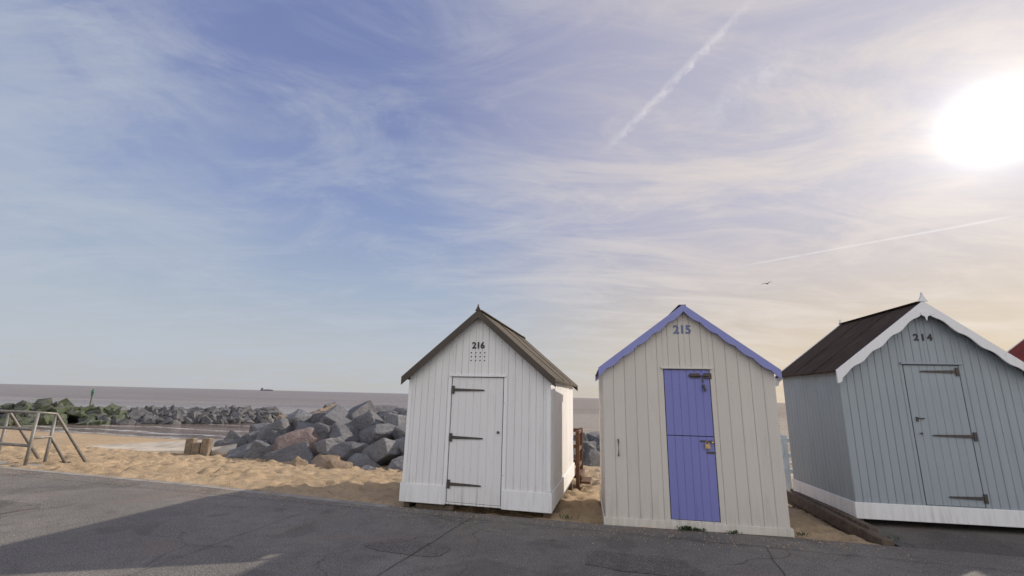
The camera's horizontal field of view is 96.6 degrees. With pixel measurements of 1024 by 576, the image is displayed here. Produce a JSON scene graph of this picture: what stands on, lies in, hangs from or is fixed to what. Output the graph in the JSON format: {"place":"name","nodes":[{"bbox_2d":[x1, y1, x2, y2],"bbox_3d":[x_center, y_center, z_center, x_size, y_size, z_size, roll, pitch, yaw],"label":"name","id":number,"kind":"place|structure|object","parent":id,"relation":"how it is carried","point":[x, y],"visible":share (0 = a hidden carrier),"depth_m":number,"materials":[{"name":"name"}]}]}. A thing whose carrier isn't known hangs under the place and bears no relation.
{"place":"outdoors","nodes":[
{"label":"outdoors","id":0,"kind":"place"},
{"bbox_2d":[0,384,792,475],"bbox_3d":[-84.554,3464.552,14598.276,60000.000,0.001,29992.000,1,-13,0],"label":"sea","id":1,"kind":"structure","parent":0,"point":[586,414],"depth_m":108.26,"materials":[{"name":"liquid"}]},
{"bbox_2d":[0,398,283,425],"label":"rock breakwater","id":2,"kind":"object","parent":1,"relation":"in","point":[66,409],"visible":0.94,"depth_m":35.84,"materials":[{"name":"grey stone"}]},
{"bbox_2d":[89,388,94,405],"bbox_3d":[-34.453,9.968,37.108,0.260,3.500,0.260,1,-13,0],"label":"channel marker","id":3,"kind":"object","parent":2,"relation":"on","point":[92,392],"visible":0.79,"depth_m":37.34,"materials":[{"name":"green paint"}]},
{"bbox_2d":[0,429,878,544],"bbox_3d":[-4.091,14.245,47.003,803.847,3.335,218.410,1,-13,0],"label":"beach sand","id":4,"kind":"structure","parent":0,"point":[381,485],"depth_m":8.62,"materials":[{"name":"beige sand"}]},
{"bbox_2d":[0,410,86,465],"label":"metal handrail","id":5,"kind":"object","parent":4,"relation":"on","point":[29,445],"visible":0.52,"depth_m":9.17,"materials":[{"name":"metal"}]},
{"bbox_2d":[85,438,237,455],"bbox_3d":[-10.549,4.833,13.397,5.730,1.080,1.782,0,-13,6],"label":"beach groyne","id":6,"kind":"object","parent":4,"relation":"on","point":[195,446],"visible":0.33,"depth_m":13.11,"materials":[{"name":"concrete"}]},
{"bbox_2d":[214,400,599,469],"bbox_3d":[0.627,5.842,17.254,20.386,2.908,8.814,9,-15,-28],"label":"rock pile","id":7,"kind":"object","parent":4,"relation":"on","point":[367,435],"visible":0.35,"depth_m":12.54,"materials":[{"name":"stone"}]},
{"bbox_2d":[399,304,591,517],"bbox_3d":[0.046,2.483,8.025,2.442,3.675,4.125,-2,-14,13],"label":"white beach hut","id":8,"kind":"object","parent":4,"relation":"on","point":[489,422],"visible":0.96,"depth_m":6.28,"materials":[{"name":"paint"}]},
{"bbox_2d":[446,377,503,505],"bbox_3d":[-0.496,2.056,6.220,0.744,1.639,0.017,-2,-14,13],"label":"door","id":9,"kind":"structure","parent":8,"relation":"in","point":[490,488],"depth_m":6.20,"materials":[{"name":"white paint"}]},
{"bbox_2d":[595,305,793,537],"bbox_3d":[2.353,2.128,6.518,2.214,3.481,1.948,-1,-14,9],"label":"cream beach hut","id":10,"kind":"object","parent":4,"relation":"on","point":[689,428],"visible":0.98,"depth_m":5.69,"materials":[{"name":"paint"}]},
{"bbox_2d":[664,370,719,521],"bbox_3d":[2.222,1.921,5.672,0.553,1.779,0.017,-1,-14,9],"label":"door","id":11,"kind":"structure","parent":10,"relation":"in","point":[679,493],"depth_m":5.65,"materials":[{"name":"blue paint"}]},
{"bbox_2d":[559,514,898,540],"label":"weeds","id":12,"kind":"object","parent":4,"relation":"on","point":[685,528],"visible":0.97,"depth_m":5.39,"materials":[{"name":"green plant"}]},
{"bbox_2d":[781,435,792,489],"bbox_3d":[5.985,3.747,9.217,3.057,1.450,0.100,-2,-14,15],"label":"veranda railing","id":13,"kind":"object","parent":4,"relation":"on","point":[788,471],"visible":0.1,"depth_m":9.33,"materials":[{"name":"blue paint"}]},
{"bbox_2d":[786,488,893,545],"bbox_3d":[4.466,3.177,6.421,0.165,0.185,2.942,-1,-14,11],"label":"timber sleeper","id":14,"kind":"object","parent":4,"relation":"on","point":[849,524],"visible":0.72,"depth_m":6.02,"materials":[{"name":"brown wood"}]},
{"bbox_2d":[774,292,1023,527],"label":"pale blue beach hut","id":15,"kind":"object","parent":4,"relation":"on","point":[913,412],"visible":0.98,"depth_m":6.10,"materials":[{"name":"paint"}]},
{"bbox_2d":[903,365,985,507],"bbox_3d":[5.664,1.913,6.002,0.663,1.769,0.017,-1,-13,8],"label":"door","id":16,"kind":"structure","parent":15,"relation":"in","point":[956,445],"depth_m":5.99,"materials":[{"name":"blue paint"}]},
{"bbox_2d":[0,466,1023,575],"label":"promenade","id":17,"kind":"structure","parent":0,"point":[57,526],"depth_m":4.78,"materials":[{"name":"asphalt"}]},
{"bbox_2d":[1,466,929,571],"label":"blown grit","id":18,"kind":"object","parent":17,"relation":"on","point":[478,517],"visible":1,"depth_m":5.59,"materials":[{"name":"beige sand"}]},
{"bbox_2d":[1007,339,1023,361],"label":"red roof beach hut","id":19,"kind":"object","parent":17,"relation":"on","point":[1017,350],"visible":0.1,"depth_m":7.96,"materials":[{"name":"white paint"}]},
{"bbox_2d":[0,0,1023,402],"label":"sky","id":20,"kind":"structure","parent":0,"point":[279,195],"materials":[{"name":"blue"}]}
]}

